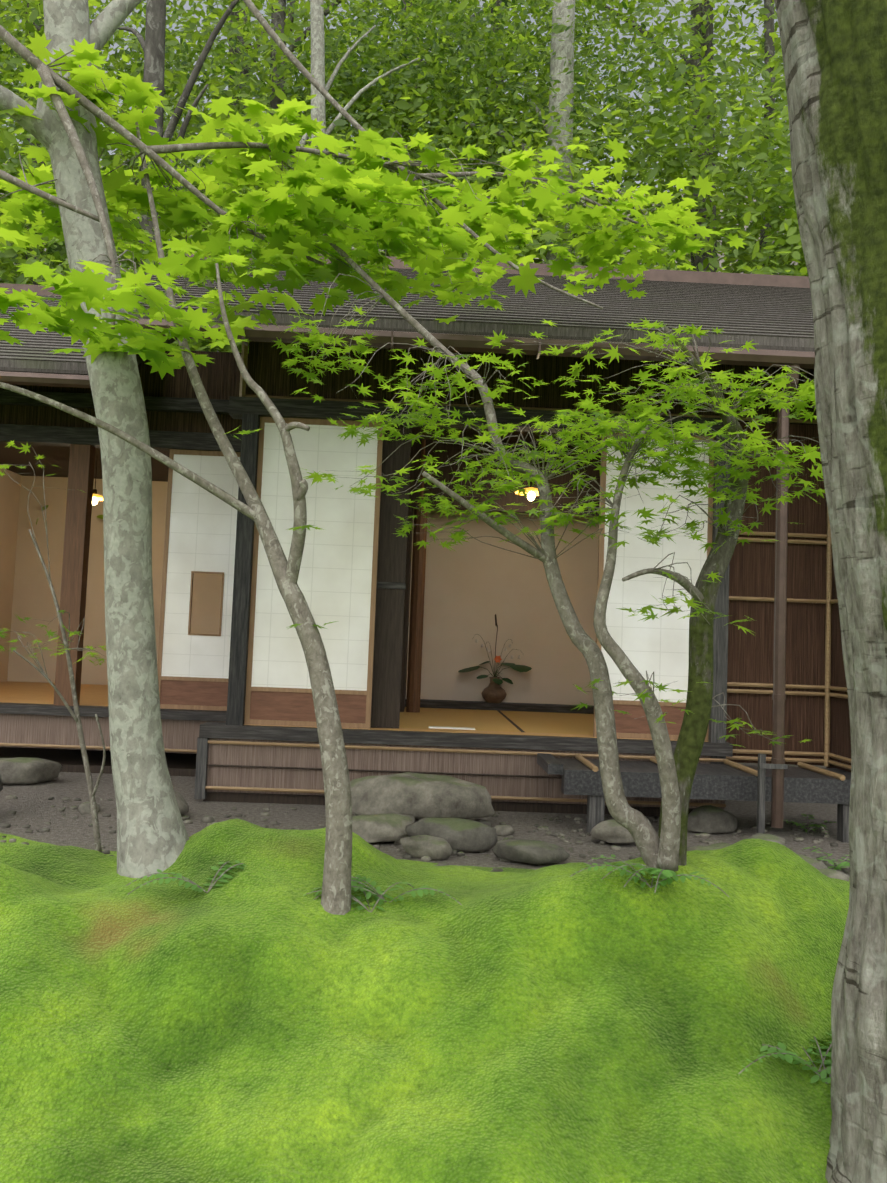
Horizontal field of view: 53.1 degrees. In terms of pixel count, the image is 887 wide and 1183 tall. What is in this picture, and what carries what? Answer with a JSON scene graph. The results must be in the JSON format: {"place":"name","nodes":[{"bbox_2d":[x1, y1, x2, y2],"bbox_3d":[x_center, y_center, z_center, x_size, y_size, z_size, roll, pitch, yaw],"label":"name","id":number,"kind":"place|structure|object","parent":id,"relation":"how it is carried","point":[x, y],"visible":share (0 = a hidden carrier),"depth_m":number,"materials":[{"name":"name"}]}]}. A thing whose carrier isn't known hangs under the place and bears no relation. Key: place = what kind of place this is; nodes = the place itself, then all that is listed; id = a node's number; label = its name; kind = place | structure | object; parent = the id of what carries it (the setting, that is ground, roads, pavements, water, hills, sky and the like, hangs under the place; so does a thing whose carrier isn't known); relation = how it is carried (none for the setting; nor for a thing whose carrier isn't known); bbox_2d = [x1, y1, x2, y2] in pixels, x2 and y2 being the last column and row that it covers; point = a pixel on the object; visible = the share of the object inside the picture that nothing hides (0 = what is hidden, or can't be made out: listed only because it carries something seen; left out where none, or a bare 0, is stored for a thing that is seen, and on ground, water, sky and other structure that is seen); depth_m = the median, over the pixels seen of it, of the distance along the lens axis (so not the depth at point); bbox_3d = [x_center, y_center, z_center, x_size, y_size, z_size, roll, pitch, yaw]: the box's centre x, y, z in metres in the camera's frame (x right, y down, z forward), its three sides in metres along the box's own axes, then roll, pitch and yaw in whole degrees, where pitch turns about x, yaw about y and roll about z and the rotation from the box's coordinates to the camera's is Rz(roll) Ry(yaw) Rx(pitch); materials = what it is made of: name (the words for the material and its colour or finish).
{"place":"outdoors","nodes":[
{"label":"outdoors","id":0,"kind":"place"},
{"bbox_2d":[0,0,791,194],"label":"sky","id":1,"kind":"structure","parent":0,"point":[680,20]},
{"bbox_2d":[0,160,849,1182],"bbox_3d":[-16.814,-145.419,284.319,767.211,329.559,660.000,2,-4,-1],"label":"terrain","id":2,"kind":"structure","parent":0,"point":[260,1018],"depth_m":2.53,"materials":[{"name":"green plant"}]},
{"bbox_2d":[0,775,2,791],"bbox_3d":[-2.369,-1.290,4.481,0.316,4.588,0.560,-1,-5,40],"label":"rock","id":3,"kind":"object","parent":2,"relation":"on","point":[1,787],"visible":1,"depth_m":4.49,"materials":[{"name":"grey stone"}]},
{"bbox_2d":[0,447,106,852],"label":"maple sapling","id":4,"kind":"object","parent":2,"relation":"on","point":[92,792],"visible":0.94,"depth_m":3.64,"materials":[{"name":"plant"}]},
{"bbox_2d":[0,0,188,877],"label":"beech tree","id":5,"kind":"object","parent":2,"relation":"on","point":[152,836],"visible":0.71,"depth_m":3.20,"materials":[{"name":"grey plant"}]},
{"bbox_2d":[0,122,352,914],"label":"maple tree","id":6,"kind":"object","parent":2,"relation":"on","point":[336,892],"visible":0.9,"depth_m":2.92,"materials":[{"name":"grey plant"}]},
{"bbox_2d":[0,0,702,338],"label":"tree branches","id":7,"kind":"object","parent":2,"relation":"on","point":[49,76],"visible":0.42,"depth_m":3.20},
{"bbox_2d":[0,31,747,378],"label":"maple leaves","id":8,"kind":"object","parent":7,"relation":"attached to","point":[390,225],"visible":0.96,"depth_m":3.37,"materials":[{"name":"green plant"}]},
{"bbox_2d":[0,0,807,524],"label":"forest","id":9,"kind":"object","parent":2,"relation":"on","point":[436,98],"depth_m":12.14,"materials":[{"name":"green plant"}]},
{"bbox_2d":[0,757,849,881],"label":"garden stones","id":10,"kind":"object","parent":2,"relation":"on","point":[393,807],"visible":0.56,"depth_m":4.56,"materials":[{"name":"grey stone"}]},
{"bbox_2d":[125,814,849,1083],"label":"ferns","id":11,"kind":"object","parent":2,"relation":"on","point":[667,874],"visible":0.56,"depth_m":2.87,"materials":[{"name":"green plant"}]},
{"bbox_2d":[296,233,820,871],"bbox_3d":[0.427,-0.192,2.967,2.005,2.269,0.877,2,-4,-1],"label":"maple tree","id":12,"kind":"object","parent":2,"relation":"on","point":[666,847],"visible":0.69,"depth_m":2.98,"materials":[{"name":"green plant"}]},
{"bbox_2d":[0,305,824,747],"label":"maple leaves","id":13,"kind":"object","parent":12,"relation":"attached to","point":[662,435],"visible":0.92,"depth_m":2.91,"materials":[{"name":"green plant"}]},
{"bbox_2d":[774,0,886,1182],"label":"oak tree","id":14,"kind":"object","parent":2,"relation":"on","point":[834,54],"visible":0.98,"depth_m":2.00,"materials":[{"name":"grey plant"}]},
{"bbox_2d":[0,250,850,842],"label":"tea house","id":15,"kind":"structure","parent":0,"point":[406,628],"depth_m":5.42,"materials":[{"name":"brown wood"}]},
{"bbox_2d":[92,462,102,504],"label":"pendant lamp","id":16,"kind":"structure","parent":15,"relation":"hanging from","point":[96,497],"depth_m":7.71,"materials":[{"name":"white glass"}]},
{"bbox_2d":[473,614,523,702],"bbox_3d":[0.456,0.556,7.370,0.389,0.732,0.208,4,-4,-28],"label":"flower vase","id":17,"kind":"object","parent":15,"relation":"on","point":[493,692],"visible":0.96,"depth_m":7.30,"materials":[{"name":"brown ceramic"}]},
{"bbox_2d":[458,661,531,684],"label":"plant leaves","id":18,"kind":"object","parent":17,"relation":"in","point":[521,668],"visible":0.96,"depth_m":7.33,"materials":[{"name":"green plant"}]},
{"bbox_2d":[515,432,538,500],"bbox_3d":[0.647,-0.913,6.468,0.240,0.511,0.240,2,-4,-1],"label":"pendant lamp","id":19,"kind":"object","parent":15,"relation":"hanging from","point":[532,489],"visible":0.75,"depth_m":6.44,"materials":[{"name":"white"}]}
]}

